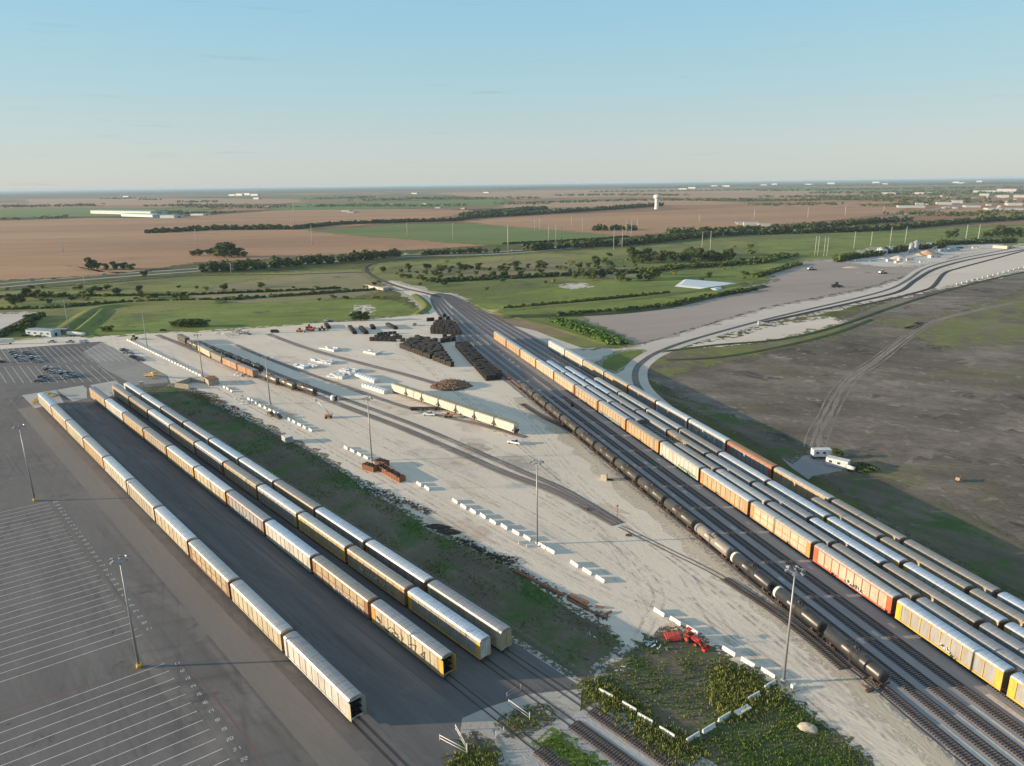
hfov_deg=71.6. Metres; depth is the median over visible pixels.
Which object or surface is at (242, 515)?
graffiti lettering
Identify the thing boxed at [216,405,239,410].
junk row
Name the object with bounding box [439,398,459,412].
hopper wagon
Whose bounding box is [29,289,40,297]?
broadleaf tree
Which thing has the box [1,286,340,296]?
hedge
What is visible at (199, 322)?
broadleaf tree
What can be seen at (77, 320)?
grassy bank
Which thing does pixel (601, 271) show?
broadleaf tree
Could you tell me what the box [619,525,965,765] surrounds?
railway track
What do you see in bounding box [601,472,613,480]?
concrete block
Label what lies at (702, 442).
autorack wagon
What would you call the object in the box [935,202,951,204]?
metal building
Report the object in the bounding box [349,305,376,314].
creek crossing
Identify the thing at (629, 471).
tank wagon
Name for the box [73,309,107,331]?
grassy bank
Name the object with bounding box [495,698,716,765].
siding ballast
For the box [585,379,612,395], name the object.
autorack wagon
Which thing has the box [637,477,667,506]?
tank wagon
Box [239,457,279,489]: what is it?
autorack wagon
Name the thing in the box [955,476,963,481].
wooden crate
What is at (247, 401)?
junk row
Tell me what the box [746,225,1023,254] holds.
green meadow
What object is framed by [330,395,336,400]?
round tank
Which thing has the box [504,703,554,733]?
weeds
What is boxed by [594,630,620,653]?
weeds
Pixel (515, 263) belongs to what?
broadleaf tree
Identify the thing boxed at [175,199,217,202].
wood
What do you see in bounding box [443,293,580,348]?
throat service road
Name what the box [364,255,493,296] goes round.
railway track
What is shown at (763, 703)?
weeds
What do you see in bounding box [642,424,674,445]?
beam flat wagon
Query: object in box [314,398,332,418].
boom lift
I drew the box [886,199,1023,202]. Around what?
wood
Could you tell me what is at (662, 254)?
broadleaf tree
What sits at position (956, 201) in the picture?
metal building
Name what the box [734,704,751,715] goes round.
jersey barrier
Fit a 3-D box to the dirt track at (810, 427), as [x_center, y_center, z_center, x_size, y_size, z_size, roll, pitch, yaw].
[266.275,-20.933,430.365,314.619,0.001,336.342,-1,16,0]
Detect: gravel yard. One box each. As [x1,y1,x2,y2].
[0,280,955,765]
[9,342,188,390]
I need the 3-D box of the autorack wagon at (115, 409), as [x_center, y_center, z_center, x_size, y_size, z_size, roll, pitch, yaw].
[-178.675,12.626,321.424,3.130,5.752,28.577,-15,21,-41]
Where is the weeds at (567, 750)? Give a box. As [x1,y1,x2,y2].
[531,728,608,765]
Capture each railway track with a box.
[0,272,360,290]
[52,415,406,765]
[92,398,512,727]
[110,392,546,704]
[155,334,615,525]
[195,341,622,524]
[234,344,525,437]
[265,333,434,383]
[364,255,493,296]
[430,294,985,765]
[433,294,1015,765]
[435,294,1023,762]
[438,293,1023,739]
[440,293,1023,711]
[442,294,493,334]
[444,294,545,361]
[445,294,564,367]
[448,294,593,380]
[451,295,772,480]
[491,644,564,691]
[506,724,541,750]
[518,403,607,459]
[533,745,571,765]
[541,701,575,725]
[560,688,593,711]
[568,720,643,765]
[587,707,685,765]
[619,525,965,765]
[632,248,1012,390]
[721,577,848,669]
[762,249,1023,322]
[856,250,1023,305]
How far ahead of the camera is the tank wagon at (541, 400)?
327.46 m
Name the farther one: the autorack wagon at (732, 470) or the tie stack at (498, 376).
the tie stack at (498, 376)
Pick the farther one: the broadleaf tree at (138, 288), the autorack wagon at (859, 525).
the broadleaf tree at (138, 288)
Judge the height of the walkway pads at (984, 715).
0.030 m
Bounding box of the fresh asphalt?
[30,343,98,358]
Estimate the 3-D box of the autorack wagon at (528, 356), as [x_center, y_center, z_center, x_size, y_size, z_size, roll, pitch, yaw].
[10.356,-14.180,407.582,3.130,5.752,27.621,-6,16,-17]
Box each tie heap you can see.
[425,524,445,527]
[431,525,451,529]
[436,528,456,532]
[441,530,461,534]
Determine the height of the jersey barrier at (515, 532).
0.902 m
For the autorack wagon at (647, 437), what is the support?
on the railway track at (1003, 693)
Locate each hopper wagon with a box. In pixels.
[177,334,189,344]
[210,351,225,363]
[391,382,409,396]
[406,387,425,401]
[422,393,441,406]
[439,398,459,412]
[456,404,477,419]
[475,410,497,426]
[494,416,518,433]
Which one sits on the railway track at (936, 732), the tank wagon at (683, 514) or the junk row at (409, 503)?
the tank wagon at (683, 514)
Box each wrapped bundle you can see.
[293,362,310,368]
[305,363,318,367]
[310,358,322,362]
[320,359,337,364]
[326,346,341,351]
[326,371,352,378]
[339,367,360,373]
[363,349,381,354]
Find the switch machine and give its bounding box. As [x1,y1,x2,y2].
[861,684,873,692]
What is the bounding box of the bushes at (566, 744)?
[531,727,613,765]
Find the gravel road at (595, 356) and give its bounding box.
[537,252,1022,378]
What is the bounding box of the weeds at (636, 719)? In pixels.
[570,671,713,765]
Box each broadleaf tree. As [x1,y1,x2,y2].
[3,293,11,300]
[5,296,20,304]
[16,294,25,303]
[16,326,25,331]
[20,288,31,297]
[25,322,36,327]
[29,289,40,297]
[36,291,47,297]
[83,257,96,269]
[87,288,96,293]
[92,263,101,268]
[101,263,108,269]
[103,325,113,330]
[109,261,119,269]
[111,287,121,293]
[118,262,127,268]
[125,263,134,269]
[135,285,142,291]
[139,270,147,276]
[174,319,183,326]
[178,318,193,326]
[184,318,200,326]
[192,319,204,326]
[195,249,204,255]
[202,319,210,325]
[204,248,213,253]
[213,242,235,257]
[219,283,228,289]
[222,244,238,257]
[236,248,244,255]
[348,311,357,320]
[354,310,364,320]
[361,311,369,320]
[405,263,411,269]
[422,263,429,268]
[456,262,463,269]
[511,261,519,266]
[541,261,547,268]
[571,272,578,277]
[575,262,582,267]
[586,268,598,277]
[592,258,599,265]
[597,268,606,277]
[613,272,626,280]
[627,246,639,257]
[629,254,636,259]
[636,254,648,262]
[636,272,642,279]
[642,247,651,256]
[644,271,655,279]
[645,267,661,277]
[650,252,658,259]
[657,250,669,262]
[670,254,678,260]
[679,252,685,259]
[687,252,700,261]
[691,248,703,257]
[701,250,709,259]
[708,253,716,260]
[716,253,725,259]
[722,248,732,253]
[728,251,735,256]
[945,230,952,238]
[950,228,958,236]
[980,231,990,236]
[987,230,996,235]
[992,224,1005,235]
[1003,227,1014,235]
[1011,229,1018,236]
[1015,227,1023,236]
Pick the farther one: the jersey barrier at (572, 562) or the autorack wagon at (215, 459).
the autorack wagon at (215, 459)
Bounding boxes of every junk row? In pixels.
[190,392,223,402]
[210,401,246,416]
[214,331,233,337]
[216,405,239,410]
[234,395,254,403]
[350,478,381,496]
[354,481,431,514]
[421,409,504,435]
[453,536,519,564]
[511,568,609,620]
[644,641,666,649]
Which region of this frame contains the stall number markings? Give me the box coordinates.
[53,501,246,761]
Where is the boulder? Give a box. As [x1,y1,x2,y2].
[797,722,817,733]
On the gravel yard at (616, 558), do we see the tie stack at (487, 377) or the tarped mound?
the tie stack at (487, 377)
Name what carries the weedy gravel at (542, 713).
on the ground at (300, 194)
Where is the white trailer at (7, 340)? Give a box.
[0,338,13,343]
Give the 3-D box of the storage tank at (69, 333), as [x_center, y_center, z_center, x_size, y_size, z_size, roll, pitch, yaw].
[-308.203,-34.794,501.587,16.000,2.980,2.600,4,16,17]
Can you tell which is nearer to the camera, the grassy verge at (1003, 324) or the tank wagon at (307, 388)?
the tank wagon at (307, 388)
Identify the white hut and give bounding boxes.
[281,434,292,443]
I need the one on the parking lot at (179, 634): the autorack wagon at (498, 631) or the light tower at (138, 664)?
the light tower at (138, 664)
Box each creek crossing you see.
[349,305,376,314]
[559,282,594,288]
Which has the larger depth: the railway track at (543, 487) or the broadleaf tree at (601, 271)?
the broadleaf tree at (601, 271)
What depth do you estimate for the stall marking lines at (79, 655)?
151.23 m
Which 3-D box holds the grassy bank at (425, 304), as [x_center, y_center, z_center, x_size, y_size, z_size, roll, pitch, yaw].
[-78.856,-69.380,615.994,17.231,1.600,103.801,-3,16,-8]
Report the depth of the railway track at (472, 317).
554.25 m
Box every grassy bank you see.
[54,300,226,330]
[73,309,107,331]
[411,294,431,313]
[474,305,610,344]
[488,282,750,312]
[503,285,768,317]
[660,271,1023,352]
[660,319,873,360]
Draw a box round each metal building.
[25,328,60,336]
[57,328,68,333]
[90,210,167,213]
[121,213,168,216]
[160,215,183,217]
[743,222,757,225]
[758,223,770,225]
[896,205,924,207]
[928,255,940,257]
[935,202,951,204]
[938,249,951,251]
[951,200,962,202]
[962,205,980,206]
[973,190,996,192]
[979,193,990,195]
[983,208,1023,209]
[993,245,1012,248]
[996,189,1018,192]
[997,195,1008,197]
[1004,203,1022,205]
[1013,195,1023,197]
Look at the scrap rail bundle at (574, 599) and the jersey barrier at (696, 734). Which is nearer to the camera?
the jersey barrier at (696, 734)
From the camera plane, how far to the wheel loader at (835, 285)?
677.01 m
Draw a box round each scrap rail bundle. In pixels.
[512,568,564,596]
[567,598,603,617]
[569,596,588,606]
[570,593,588,602]
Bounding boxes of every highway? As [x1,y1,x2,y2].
[0,199,987,283]
[0,200,991,287]
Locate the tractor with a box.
[683,627,709,651]
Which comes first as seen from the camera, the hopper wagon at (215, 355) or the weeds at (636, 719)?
the weeds at (636, 719)
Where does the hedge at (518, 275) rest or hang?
on the pasture at (465, 289)
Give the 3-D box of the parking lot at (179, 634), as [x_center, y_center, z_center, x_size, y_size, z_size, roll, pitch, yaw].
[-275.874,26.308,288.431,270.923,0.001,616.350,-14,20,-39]
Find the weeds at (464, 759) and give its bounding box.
[441,737,510,765]
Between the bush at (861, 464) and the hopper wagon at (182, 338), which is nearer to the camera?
the bush at (861, 464)
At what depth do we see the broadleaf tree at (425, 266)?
864.91 m
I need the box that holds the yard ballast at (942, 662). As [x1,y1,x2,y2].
[434,292,1023,765]
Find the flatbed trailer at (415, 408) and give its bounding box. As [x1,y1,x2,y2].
[410,407,440,410]
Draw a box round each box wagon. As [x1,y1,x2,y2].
[197,344,213,357]
[222,357,240,369]
[237,363,257,377]
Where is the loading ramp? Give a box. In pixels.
[144,371,157,378]
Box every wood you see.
[2,202,89,207]
[33,214,67,218]
[67,203,104,206]
[99,197,146,198]
[143,203,285,208]
[152,209,235,213]
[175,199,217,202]
[291,203,467,206]
[303,195,375,198]
[348,196,540,200]
[492,197,772,204]
[500,187,589,188]
[554,192,689,195]
[590,188,773,191]
[617,183,1022,188]
[664,196,922,201]
[748,201,843,205]
[759,194,917,197]
[760,186,1023,190]
[782,182,1023,186]
[801,196,991,199]
[809,188,1023,193]
[856,190,1023,195]
[859,201,932,205]
[882,208,1023,216]
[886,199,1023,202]
[961,210,1023,215]
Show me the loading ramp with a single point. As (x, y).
(154, 373)
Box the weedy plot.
[578,625,874,765]
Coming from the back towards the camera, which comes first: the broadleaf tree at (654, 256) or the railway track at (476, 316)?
the broadleaf tree at (654, 256)
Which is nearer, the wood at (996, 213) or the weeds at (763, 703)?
the weeds at (763, 703)
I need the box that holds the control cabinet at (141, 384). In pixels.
[139,381,143,387]
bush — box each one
[58,292,66,296]
[103,284,112,289]
[832,448,843,454]
[851,464,862,470]
[855,462,869,467]
[855,467,874,472]
[863,464,879,469]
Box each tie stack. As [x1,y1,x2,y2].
[427,353,432,358]
[448,361,453,366]
[485,374,490,380]
[491,374,495,380]
[496,374,501,379]
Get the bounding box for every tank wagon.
[187,340,199,349]
[215,349,224,353]
[223,352,232,358]
[232,355,242,361]
[241,358,251,365]
[250,362,263,371]
[262,372,279,384]
[278,377,296,389]
[296,382,317,395]
[521,383,535,398]
[533,393,548,409]
[546,403,563,421]
[560,415,579,434]
[576,428,597,449]
[594,442,618,465]
[614,459,641,484]
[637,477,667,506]
[663,498,698,531]
[693,523,734,560]
[729,552,776,594]
[771,586,826,635]
[822,627,889,688]
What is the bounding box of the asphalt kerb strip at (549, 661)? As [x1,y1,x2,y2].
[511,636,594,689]
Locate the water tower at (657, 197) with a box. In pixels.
[654,194,660,208]
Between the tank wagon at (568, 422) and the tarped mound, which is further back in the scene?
the tarped mound
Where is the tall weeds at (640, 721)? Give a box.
[569,675,710,765]
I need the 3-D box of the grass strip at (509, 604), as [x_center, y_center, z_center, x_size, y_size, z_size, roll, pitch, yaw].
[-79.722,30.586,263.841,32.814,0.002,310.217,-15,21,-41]
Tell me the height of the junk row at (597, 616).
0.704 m
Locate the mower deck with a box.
[664,626,681,641]
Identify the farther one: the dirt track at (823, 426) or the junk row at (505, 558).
the dirt track at (823, 426)
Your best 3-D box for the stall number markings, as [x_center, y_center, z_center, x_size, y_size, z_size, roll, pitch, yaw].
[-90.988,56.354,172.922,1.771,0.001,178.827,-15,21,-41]
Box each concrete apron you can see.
[22,390,63,407]
[58,385,86,400]
[90,381,123,395]
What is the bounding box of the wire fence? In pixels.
[147,393,594,681]
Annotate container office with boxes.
[810,447,831,458]
[825,455,849,469]
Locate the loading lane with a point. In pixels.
(415, 706)
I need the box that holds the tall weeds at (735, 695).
[697,657,794,733]
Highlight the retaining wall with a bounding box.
[0,317,24,330]
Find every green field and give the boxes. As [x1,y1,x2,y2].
[0,208,221,217]
[265,199,514,209]
[309,223,626,245]
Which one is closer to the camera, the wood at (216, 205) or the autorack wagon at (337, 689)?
the autorack wagon at (337, 689)
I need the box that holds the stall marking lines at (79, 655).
[0,502,229,765]
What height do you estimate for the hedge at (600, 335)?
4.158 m
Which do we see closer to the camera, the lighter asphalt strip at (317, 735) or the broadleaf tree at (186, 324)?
the lighter asphalt strip at (317, 735)
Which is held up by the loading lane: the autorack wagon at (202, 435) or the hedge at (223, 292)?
the autorack wagon at (202, 435)
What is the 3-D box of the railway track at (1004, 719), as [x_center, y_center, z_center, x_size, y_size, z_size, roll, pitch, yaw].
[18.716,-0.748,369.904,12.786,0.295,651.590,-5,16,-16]
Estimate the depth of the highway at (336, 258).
898.57 m
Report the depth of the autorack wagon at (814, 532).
201.67 m
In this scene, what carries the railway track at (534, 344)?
on the yard ballast at (942, 662)
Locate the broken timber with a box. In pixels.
[431,378,469,389]
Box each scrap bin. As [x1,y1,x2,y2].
[362,461,377,472]
[374,458,389,465]
[377,463,405,482]
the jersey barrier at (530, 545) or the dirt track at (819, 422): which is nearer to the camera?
the jersey barrier at (530, 545)
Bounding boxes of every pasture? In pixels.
[0,268,428,340]
[179,271,394,303]
[368,224,1023,299]
[392,258,644,280]
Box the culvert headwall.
[364,284,387,290]
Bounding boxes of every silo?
[908,242,914,252]
[914,240,919,251]
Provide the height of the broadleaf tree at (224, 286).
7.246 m
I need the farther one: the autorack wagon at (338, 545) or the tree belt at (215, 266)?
the tree belt at (215, 266)
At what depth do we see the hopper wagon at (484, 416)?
304.31 m
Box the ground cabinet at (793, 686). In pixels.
[790,683,799,691]
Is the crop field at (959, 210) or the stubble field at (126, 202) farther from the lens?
the stubble field at (126, 202)
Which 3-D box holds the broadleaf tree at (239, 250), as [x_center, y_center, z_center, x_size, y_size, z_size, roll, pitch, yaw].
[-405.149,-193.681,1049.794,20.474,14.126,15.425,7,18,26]
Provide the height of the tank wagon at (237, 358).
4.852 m
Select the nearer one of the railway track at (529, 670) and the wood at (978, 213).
the railway track at (529, 670)
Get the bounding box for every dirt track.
[802,301,1015,453]
[807,301,1019,452]
[816,301,1022,447]
[825,302,1020,446]
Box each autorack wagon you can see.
[38,392,56,414]
[51,405,72,430]
[66,420,90,447]
[83,437,110,468]
[89,387,110,408]
[103,456,134,492]
[105,399,128,422]
[112,384,133,405]
[123,412,149,438]
[124,382,146,399]
[127,479,162,520]
[129,396,153,419]
[141,394,165,413]
[143,428,172,457]
[148,409,175,434]
[155,506,197,555]
[161,406,188,428]
[167,445,200,478]
[170,424,200,452]
[183,421,214,445]
[188,539,239,597]
[194,466,233,504]
[195,441,229,473]
[209,438,244,466]
[224,461,263,497]
[226,490,272,534]
[230,580,292,650]
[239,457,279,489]
[257,484,304,526]
[265,520,319,571]
[274,480,321,517]
[283,631,366,721]
[298,512,353,561]
[312,555,378,617]
[315,507,371,551]
[347,545,413,604]
[366,540,433,593]
[371,599,455,677]
[408,587,490,659]
[428,580,511,650]
[494,331,508,346]
[506,339,523,356]
[520,349,538,366]
[536,359,557,379]
[546,360,567,374]
[548,340,566,356]
[554,371,578,393]
[565,349,586,367]
[565,366,589,381]
[565,372,589,387]
[575,385,603,409]
[583,360,606,379]
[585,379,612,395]
[586,386,615,404]
[594,377,622,394]
[598,401,631,429]
[604,371,631,393]
[608,393,639,412]
[611,402,644,425]
[618,392,649,412]
[626,419,664,452]
[628,385,660,409]
[635,410,672,440]
[646,408,683,432]
[656,401,692,428]
[660,441,705,479]
[667,430,710,456]
[674,442,720,472]
[679,428,723,456]
[688,419,731,451]
[700,468,756,514]
[705,453,756,486]
[716,469,771,505]
[719,452,771,485]
[727,440,778,478]
[750,501,819,557]
[752,482,814,522]
[767,481,831,522]
[767,502,836,547]
[773,467,835,503]
[809,517,887,568]
[811,497,884,542]
[813,543,902,613]
[826,516,908,569]
[831,499,907,544]
[831,543,920,602]
[880,537,973,594]
[882,563,983,630]
[895,598,1014,690]
[903,539,1000,598]
[903,562,1008,630]
[916,597,1023,673]
[969,588,1023,627]
[979,622,1023,658]
[997,592,1023,613]
[1003,622,1023,642]
[1006,672,1023,707]
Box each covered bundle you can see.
[355,372,378,382]
[362,382,388,393]
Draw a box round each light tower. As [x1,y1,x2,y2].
[12,424,36,501]
[109,554,141,668]
[193,334,203,376]
[261,356,271,403]
[362,397,372,460]
[529,459,543,544]
[780,565,805,683]
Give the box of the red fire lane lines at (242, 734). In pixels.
[0,656,265,765]
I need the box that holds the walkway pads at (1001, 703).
[623,435,1008,707]
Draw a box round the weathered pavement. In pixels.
[83,342,167,384]
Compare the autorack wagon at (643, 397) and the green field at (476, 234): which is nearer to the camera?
the autorack wagon at (643, 397)
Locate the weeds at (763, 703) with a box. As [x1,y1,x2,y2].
[700,661,796,728]
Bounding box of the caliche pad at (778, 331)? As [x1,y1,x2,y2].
[724,317,844,341]
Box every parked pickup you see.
[266,411,273,416]
[274,413,282,418]
[423,411,435,415]
[507,439,521,444]
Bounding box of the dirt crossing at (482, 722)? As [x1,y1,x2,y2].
[458,631,664,760]
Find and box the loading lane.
[64,399,578,765]
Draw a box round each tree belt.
[144,224,290,232]
[197,248,401,271]
[291,214,474,229]
[420,246,499,254]
[458,205,547,215]
[460,202,663,217]
[521,214,1023,250]
[591,223,637,230]
[664,215,912,234]
[832,239,950,261]
[942,236,1017,244]
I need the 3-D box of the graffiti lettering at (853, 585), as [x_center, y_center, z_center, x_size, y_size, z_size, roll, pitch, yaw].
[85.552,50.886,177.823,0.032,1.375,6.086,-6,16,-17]
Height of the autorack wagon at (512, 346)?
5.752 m
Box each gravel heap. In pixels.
[889,255,904,258]
[898,261,914,263]
[914,250,937,255]
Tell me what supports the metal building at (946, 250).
on the plant yard at (967, 249)
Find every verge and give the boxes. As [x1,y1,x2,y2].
[460,304,580,338]
[501,315,634,349]
[513,397,957,765]
[594,349,645,373]
[648,324,851,375]
[650,384,810,463]
[817,471,1023,599]
[871,315,934,328]
[902,289,1023,348]
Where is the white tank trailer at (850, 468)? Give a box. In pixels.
[847,465,855,471]
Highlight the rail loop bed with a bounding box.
[623,248,1017,405]
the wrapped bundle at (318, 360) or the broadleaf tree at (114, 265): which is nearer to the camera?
the wrapped bundle at (318, 360)
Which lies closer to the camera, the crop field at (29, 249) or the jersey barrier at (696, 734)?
the jersey barrier at (696, 734)
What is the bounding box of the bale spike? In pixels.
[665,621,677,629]
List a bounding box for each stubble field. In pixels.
[17,198,310,205]
[433,189,890,198]
[493,199,747,208]
[744,201,912,207]
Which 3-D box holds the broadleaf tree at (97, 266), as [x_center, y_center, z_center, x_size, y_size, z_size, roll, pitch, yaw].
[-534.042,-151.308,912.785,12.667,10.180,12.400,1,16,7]
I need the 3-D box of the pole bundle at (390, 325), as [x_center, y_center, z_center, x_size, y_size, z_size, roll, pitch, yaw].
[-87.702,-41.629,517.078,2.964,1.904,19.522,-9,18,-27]
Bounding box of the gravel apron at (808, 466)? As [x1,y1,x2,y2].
[782,455,842,478]
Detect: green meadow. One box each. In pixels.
[77,298,429,337]
[462,237,1021,314]
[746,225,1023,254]
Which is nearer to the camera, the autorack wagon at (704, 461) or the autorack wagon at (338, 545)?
the autorack wagon at (338, 545)
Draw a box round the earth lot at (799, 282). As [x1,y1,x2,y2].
[579,259,941,348]
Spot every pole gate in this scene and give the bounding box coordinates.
[439,734,467,754]
[455,724,467,749]
[508,699,529,719]
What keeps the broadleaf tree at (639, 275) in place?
on the green meadow at (668, 281)
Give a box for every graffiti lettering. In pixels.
[234,507,249,522]
[333,586,364,613]
[377,617,424,657]
[695,426,714,441]
[844,579,862,593]
[939,643,950,653]
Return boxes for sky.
[0,0,1023,190]
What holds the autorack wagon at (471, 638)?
on the loading lane
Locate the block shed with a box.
[204,375,218,385]
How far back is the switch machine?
143.45 m
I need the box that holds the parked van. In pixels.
[79,339,89,342]
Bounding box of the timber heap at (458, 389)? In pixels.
[430,380,472,390]
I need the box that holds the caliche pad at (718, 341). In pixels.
[689,336,772,347]
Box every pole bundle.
[324,322,330,328]
[347,325,356,333]
[359,326,368,333]
[385,323,397,328]
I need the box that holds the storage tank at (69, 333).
[66,331,85,335]
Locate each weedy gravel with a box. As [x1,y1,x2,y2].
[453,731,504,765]
[494,704,556,738]
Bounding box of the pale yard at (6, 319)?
[0,311,35,328]
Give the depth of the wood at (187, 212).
2834.98 m
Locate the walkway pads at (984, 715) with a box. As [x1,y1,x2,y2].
[612,438,991,719]
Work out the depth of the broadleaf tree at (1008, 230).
1210.95 m
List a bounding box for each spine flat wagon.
[492,364,501,371]
[500,371,511,379]
[510,379,521,388]
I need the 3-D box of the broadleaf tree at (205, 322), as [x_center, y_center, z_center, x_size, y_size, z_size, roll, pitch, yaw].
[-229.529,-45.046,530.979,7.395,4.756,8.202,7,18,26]
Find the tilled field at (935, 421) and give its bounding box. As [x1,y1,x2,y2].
[647,269,1023,600]
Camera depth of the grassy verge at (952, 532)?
211.40 m
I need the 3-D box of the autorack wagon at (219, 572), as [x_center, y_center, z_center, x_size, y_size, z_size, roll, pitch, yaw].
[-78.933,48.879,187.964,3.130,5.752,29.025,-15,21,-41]
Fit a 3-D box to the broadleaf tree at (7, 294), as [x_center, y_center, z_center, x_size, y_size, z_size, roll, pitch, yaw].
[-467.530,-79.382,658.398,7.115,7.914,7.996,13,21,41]
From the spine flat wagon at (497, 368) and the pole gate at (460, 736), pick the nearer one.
the pole gate at (460, 736)
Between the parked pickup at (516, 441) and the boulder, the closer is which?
the boulder
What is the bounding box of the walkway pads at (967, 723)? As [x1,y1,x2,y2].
[601,440,976,729]
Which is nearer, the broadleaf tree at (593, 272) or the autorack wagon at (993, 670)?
the autorack wagon at (993, 670)
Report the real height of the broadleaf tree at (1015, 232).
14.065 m
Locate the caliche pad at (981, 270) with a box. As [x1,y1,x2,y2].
[850,243,1023,303]
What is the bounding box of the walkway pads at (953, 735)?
[948,731,960,739]
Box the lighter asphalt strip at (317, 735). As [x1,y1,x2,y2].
[18,406,368,765]
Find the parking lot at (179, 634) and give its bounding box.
[0,342,583,765]
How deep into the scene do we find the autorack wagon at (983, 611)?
166.62 m
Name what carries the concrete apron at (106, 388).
on the parking lot at (179, 634)
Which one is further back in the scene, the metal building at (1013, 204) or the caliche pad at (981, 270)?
the metal building at (1013, 204)
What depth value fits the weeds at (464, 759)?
127.92 m
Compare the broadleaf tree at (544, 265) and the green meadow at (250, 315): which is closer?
the green meadow at (250, 315)
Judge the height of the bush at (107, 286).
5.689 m
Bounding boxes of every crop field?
[0,209,487,280]
[458,206,914,236]
[929,207,1022,217]
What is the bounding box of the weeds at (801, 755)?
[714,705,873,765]
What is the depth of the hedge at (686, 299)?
588.87 m
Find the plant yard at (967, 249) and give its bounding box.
[824,242,1021,266]
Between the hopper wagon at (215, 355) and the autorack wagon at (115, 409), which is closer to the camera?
the autorack wagon at (115, 409)
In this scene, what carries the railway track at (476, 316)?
on the yard ballast at (942, 662)
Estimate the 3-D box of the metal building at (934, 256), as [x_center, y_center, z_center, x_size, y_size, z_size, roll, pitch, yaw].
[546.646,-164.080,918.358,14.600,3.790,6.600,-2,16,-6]
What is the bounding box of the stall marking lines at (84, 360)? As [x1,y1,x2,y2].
[0,345,207,382]
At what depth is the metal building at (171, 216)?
2424.68 m
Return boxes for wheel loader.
[304,326,314,330]
[443,411,452,417]
[831,282,844,287]
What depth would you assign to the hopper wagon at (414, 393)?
340.22 m
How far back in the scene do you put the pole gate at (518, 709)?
138.80 m
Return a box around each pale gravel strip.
[937,724,993,765]
[952,714,1023,765]
[968,705,1023,747]
[985,693,1023,722]
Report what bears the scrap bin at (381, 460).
on the gravel yard at (616, 558)
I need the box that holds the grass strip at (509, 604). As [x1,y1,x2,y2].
[142,383,624,685]
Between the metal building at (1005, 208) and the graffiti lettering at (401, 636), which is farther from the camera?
the metal building at (1005, 208)
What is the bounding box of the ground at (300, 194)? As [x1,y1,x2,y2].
[0,178,1023,765]
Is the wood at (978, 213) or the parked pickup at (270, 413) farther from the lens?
the wood at (978, 213)
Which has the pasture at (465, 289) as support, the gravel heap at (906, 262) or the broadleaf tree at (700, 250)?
the broadleaf tree at (700, 250)
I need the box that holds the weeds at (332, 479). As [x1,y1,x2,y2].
[150,388,623,665]
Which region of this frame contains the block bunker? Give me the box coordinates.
[175,377,204,388]
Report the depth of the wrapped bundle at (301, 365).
405.56 m
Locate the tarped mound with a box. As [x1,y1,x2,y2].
[676,279,735,289]
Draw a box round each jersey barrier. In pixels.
[512,529,519,535]
[519,540,528,543]
[526,544,536,547]
[538,542,545,548]
[546,547,555,553]
[570,559,578,567]
[582,567,592,574]
[595,574,604,582]
[599,688,613,698]
[622,701,636,711]
[637,712,652,724]
[653,607,664,616]
[659,726,674,737]
[669,616,681,625]
[686,624,698,634]
[686,731,699,742]
[701,722,715,733]
[717,711,730,722]
[722,645,735,656]
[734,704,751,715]
[741,656,755,667]
[747,691,759,699]
[760,667,775,678]
[764,679,775,688]
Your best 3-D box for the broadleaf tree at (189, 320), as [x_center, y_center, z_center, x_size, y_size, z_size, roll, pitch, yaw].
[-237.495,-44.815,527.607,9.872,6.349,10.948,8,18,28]
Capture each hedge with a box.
[0,287,374,309]
[0,311,45,336]
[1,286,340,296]
[430,265,669,282]
[502,235,628,243]
[502,290,670,308]
[549,317,628,344]
[555,287,757,315]
[663,252,798,269]
[749,261,802,277]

